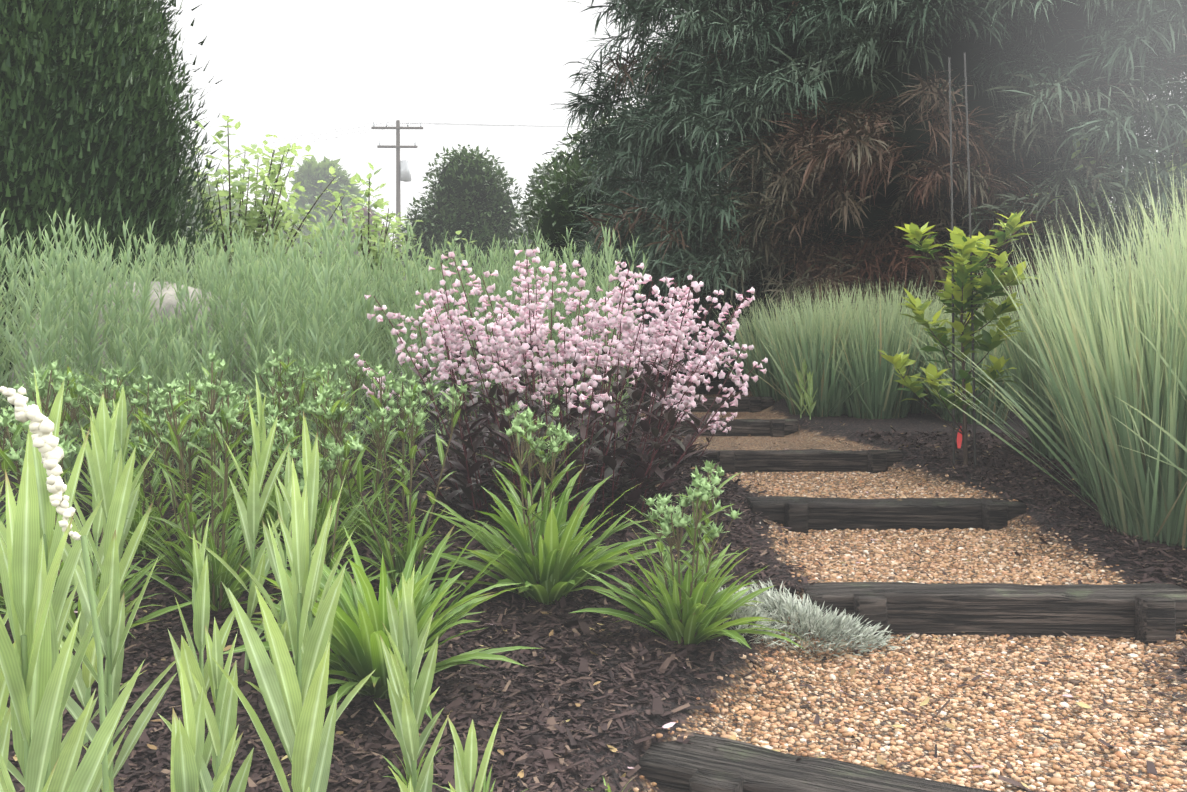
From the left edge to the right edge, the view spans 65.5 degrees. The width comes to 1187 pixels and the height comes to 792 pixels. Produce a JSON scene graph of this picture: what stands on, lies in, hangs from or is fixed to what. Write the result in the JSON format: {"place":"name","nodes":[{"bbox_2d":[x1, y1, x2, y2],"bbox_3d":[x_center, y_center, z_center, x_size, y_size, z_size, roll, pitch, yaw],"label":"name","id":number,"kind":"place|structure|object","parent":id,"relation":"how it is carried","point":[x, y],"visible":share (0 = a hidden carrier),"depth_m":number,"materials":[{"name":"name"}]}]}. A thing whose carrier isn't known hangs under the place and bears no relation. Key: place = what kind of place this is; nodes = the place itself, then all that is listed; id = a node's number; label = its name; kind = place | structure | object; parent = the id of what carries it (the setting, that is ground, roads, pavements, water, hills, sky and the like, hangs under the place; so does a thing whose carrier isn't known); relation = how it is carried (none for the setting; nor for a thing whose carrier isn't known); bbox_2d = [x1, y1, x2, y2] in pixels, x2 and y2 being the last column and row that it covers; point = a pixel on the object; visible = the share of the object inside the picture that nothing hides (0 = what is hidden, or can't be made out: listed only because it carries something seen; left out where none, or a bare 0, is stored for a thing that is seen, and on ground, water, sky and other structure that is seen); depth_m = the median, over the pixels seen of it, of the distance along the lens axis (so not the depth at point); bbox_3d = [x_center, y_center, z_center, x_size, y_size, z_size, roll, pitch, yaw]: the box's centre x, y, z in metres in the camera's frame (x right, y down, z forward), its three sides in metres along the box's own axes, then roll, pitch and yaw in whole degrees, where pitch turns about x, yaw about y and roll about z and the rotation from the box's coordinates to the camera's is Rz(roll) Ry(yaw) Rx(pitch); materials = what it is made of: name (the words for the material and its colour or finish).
{"place":"outdoors","nodes":[
{"label":"outdoors","id":0,"kind":"place"},
{"bbox_2d":[0,357,1186,791],"bbox_3d":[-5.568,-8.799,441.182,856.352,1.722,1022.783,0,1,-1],"label":"ground","id":1,"kind":"structure","parent":0,"point":[810,433],"depth_m":3.07,"materials":[{"name":"brown soil"}]},
{"bbox_2d":[0,0,242,408],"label":"arborvitae tree","id":2,"kind":"object","parent":1,"relation":"on","point":[91,127],"visible":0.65,"depth_m":8.95,"materials":[{"name":"green plant"}]},
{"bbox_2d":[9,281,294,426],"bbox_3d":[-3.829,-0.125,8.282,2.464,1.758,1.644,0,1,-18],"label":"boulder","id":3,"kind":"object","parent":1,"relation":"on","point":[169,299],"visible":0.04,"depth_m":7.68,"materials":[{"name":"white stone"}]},
{"bbox_2d":[176,174,263,243],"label":"tree","id":4,"kind":"object","parent":1,"relation":"on","point":[212,188],"depth_m":40.47,"materials":[{"name":"green plant"}]},
{"bbox_2d":[187,230,257,289],"bbox_3d":[-13.483,-3.144,34.344,5.899,6.384,4.297,0,1,-21],"label":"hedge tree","id":5,"kind":"object","parent":1,"relation":"on","point":[202,244],"depth_m":33.96,"materials":[{"name":"green plant"}]},
{"bbox_2d":[0,371,501,791],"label":"perennials","id":6,"kind":"object","parent":1,"relation":"on","point":[41,676],"visible":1,"depth_m":1.49,"materials":[{"name":"green plant"}]},
{"bbox_2d":[182,115,364,291],"bbox_3d":[-5.772,-2.190,13.780,4.185,3.436,3.726,0,1,-1],"label":"loose shrub","id":7,"kind":"object","parent":1,"relation":"on","point":[253,219],"visible":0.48,"depth_m":13.59,"materials":[{"name":"green plant"}]},
{"bbox_2d":[264,156,375,266],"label":"tree","id":8,"kind":"object","parent":1,"relation":"on","point":[312,171],"visible":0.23,"depth_m":42.52,"materials":[{"name":"green plant"}]},
{"bbox_2d":[0,198,649,499],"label":"tall perennial drift","id":9,"kind":"object","parent":1,"relation":"on","point":[321,321],"visible":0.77,"depth_m":5.89,"materials":[{"name":"green plant"}]},
{"bbox_2d":[329,205,393,268],"bbox_3d":[-10.429,-4.724,39.450,4.499,7.044,4.088,0,1,-1],"label":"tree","id":10,"kind":"object","parent":1,"relation":"on","point":[366,221],"depth_m":38.99,"materials":[{"name":"green plant"}]},
{"bbox_2d":[257,162,474,356],"bbox_3d":[-3.459,-2.240,15.345,3.594,3.263,3.236,-1,1,-36],"label":"loose shrub","id":11,"kind":"object","parent":1,"relation":"on","point":[376,227],"visible":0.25,"depth_m":15.10,"materials":[{"name":"green plant"}]},
{"bbox_2d":[185,120,586,250],"bbox_3d":[-8.822,-6.463,37.665,82.462,10.783,4.824,0,1,14],"label":"utility pole","id":12,"kind":"object","parent":1,"relation":"on","point":[404,170],"visible":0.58,"depth_m":39.54,"materials":[{"name":"grey wood"}]},
{"bbox_2d":[0,349,809,791],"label":"green plants","id":13,"kind":"object","parent":1,"relation":"on","point":[544,563],"visible":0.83,"depth_m":3.23,"materials":[{"name":"green plant"}]},
{"bbox_2d":[373,248,452,356],"bbox_3d":[-7.014,-3.114,35.482,4.759,5.583,4.404,0,1,-1],"label":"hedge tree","id":14,"kind":"object","parent":1,"relation":"on","point":[398,312],"depth_m":34.58,"materials":[{"name":"green plant"}]},
{"bbox_2d":[395,144,535,341],"bbox_3d":[-2.842,-3.311,21.684,3.689,5.036,3.429,0,1,-1],"label":"round tree","id":15,"kind":"object","parent":1,"relation":"on","point":[470,194],"visible":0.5,"depth_m":20.93,"materials":[{"name":"green plant"}]},
{"bbox_2d":[516,156,569,264],"bbox_3d":[-0.773,-3.497,23.415,3.361,5.302,2.608,0,1,-1],"label":"round tree","id":16,"kind":"object","parent":1,"relation":"on","point":[533,178],"visible":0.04,"depth_m":23.37,"materials":[{"name":"green plant"}]},
{"bbox_2d":[354,247,767,523],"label":"penstemon plants","id":17,"kind":"object","parent":1,"relation":"on","point":[640,464],"visible":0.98,"depth_m":4.47,"materials":[{"name":"pink plant"}]},
{"bbox_2d":[0,420,1186,791],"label":"mulch bark chips","id":18,"kind":"object","parent":1,"relation":"on","point":[544,756],"visible":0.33,"depth_m":2.83,"materials":[{"name":"brown plant"}]},
{"bbox_2d":[505,98,732,358],"bbox_3d":[0.799,-2.583,17.061,4.820,5.846,4.572,0,1,-1],"label":"tree","id":19,"kind":"object","parent":1,"relation":"on","point":[555,216],"visible":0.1,"depth_m":15.95,"materials":[{"name":"green plant"}]},
{"bbox_2d":[630,369,725,380],"bbox_3d":[1.110,-0.178,12.336,1.300,0.360,0.311,0,2,-1],"label":"sleeper","id":20,"kind":"object","parent":1,"relation":"on","point":[710,376],"visible":0.06,"depth_m":12.26,"materials":[{"name":"brown wood"}]},
{"bbox_2d":[630,380,741,393],"bbox_3d":[1.085,-0.001,10.828,1.300,0.360,0.311,0,-1,0],"label":"sleeper","id":21,"kind":"object","parent":1,"relation":"on","point":[715,389],"visible":0.15,"depth_m":10.76,"materials":[{"name":"brown wood"}]},
{"bbox_2d":[643,396,772,411],"bbox_3d":[1.155,0.181,9.343,1.300,0.365,0.310,0,2,-1],"label":"sleeper","id":22,"kind":"object","parent":1,"relation":"on","point":[752,404],"visible":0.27,"depth_m":9.27,"materials":[{"name":"brown wood"}]},
{"bbox_2d":[637,417,797,436],"bbox_3d":[1.056,0.367,7.862,1.350,0.360,0.311,1,2,-3],"label":"sleeper","id":23,"kind":"object","parent":1,"relation":"on","point":[766,427],"visible":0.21,"depth_m":7.79,"materials":[{"name":"brown wood"}]},
{"bbox_2d":[696,449,902,473],"bbox_3d":[1.398,0.550,6.385,1.450,0.363,0.310,0,-1,-2],"label":"sleeper","id":24,"kind":"object","parent":1,"relation":"on","point":[819,460],"visible":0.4,"depth_m":6.31,"materials":[{"name":"brown wood"}]},
{"bbox_2d":[791,359,816,419],"bbox_3d":[1.834,-0.056,8.026,0.211,0.555,0.234,0,1,-1],"label":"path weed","id":25,"kind":"object","parent":1,"relation":"on","point":[807,396],"visible":0.94,"depth_m":8.02,"materials":[{"name":"green plant"}]},
{"bbox_2d":[716,578,910,661],"bbox_3d":[0.664,0.773,3.272,0.859,0.236,0.473,0,1,-17],"label":"silvery ground-cover plant","id":26,"kind":"object","parent":1,"relation":"on","point":[834,624],"visible":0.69,"depth_m":3.23,"materials":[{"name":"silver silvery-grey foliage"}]},
{"bbox_2d":[637,733,995,791],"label":"sleeper","id":27,"kind":"object","parent":1,"relation":"on","point":[705,763],"visible":0.88,"depth_m":2.25,"materials":[{"name":"brown wood"}]},
{"bbox_2d":[542,0,1186,380],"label":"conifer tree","id":28,"kind":"object","parent":1,"relation":"on","point":[824,125],"visible":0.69,"depth_m":10.00,"materials":[{"name":"green plant"}]},
{"bbox_2d":[745,496,1026,532],"bbox_3d":[1.554,0.734,4.919,1.450,0.360,0.309,0,3,-2],"label":"sleeper","id":29,"kind":"object","parent":1,"relation":"on","point":[801,514],"visible":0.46,"depth_m":4.84,"materials":[{"name":"brown wood"}]},
{"bbox_2d":[633,449,1186,791],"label":"gravel pebbles","id":30,"kind":"object","parent":1,"relation":"on","point":[1089,654],"visible":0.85,"depth_m":2.87,"materials":[{"name":"beige gravel"}]},
{"bbox_2d":[703,153,1186,548],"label":"ornamental grasses","id":31,"kind":"object","parent":1,"relation":"on","point":[1100,390],"visible":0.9,"depth_m":4.94,"materials":[{"name":"green plant"}]},
{"bbox_2d":[878,53,1041,466],"bbox_3d":[2.350,-0.816,5.862,0.844,2.750,1.019,1,1,36],"label":"young staked tree","id":32,"kind":"object","parent":1,"relation":"on","point":[958,296],"visible":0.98,"depth_m":5.89,"materials":[{"name":"green plant"}]},
{"bbox_2d":[801,582,1186,644],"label":"sleeper","id":33,"kind":"object","parent":1,"relation":"on","point":[1147,613],"visible":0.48,"depth_m":3.39,"materials":[{"name":"brown wood"}]},
{"bbox_2d":[978,138,1186,299],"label":"loose shrub","id":34,"kind":"object","parent":1,"relation":"on","point":[1078,144],"visible":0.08,"depth_m":8.92,"materials":[{"name":"green plant"}]},
{"bbox_2d":[153,0,1186,356],"label":"sky","id":35,"kind":"structure","parent":0,"point":[289,68],"materials":[{"name":"white"}]}
]}

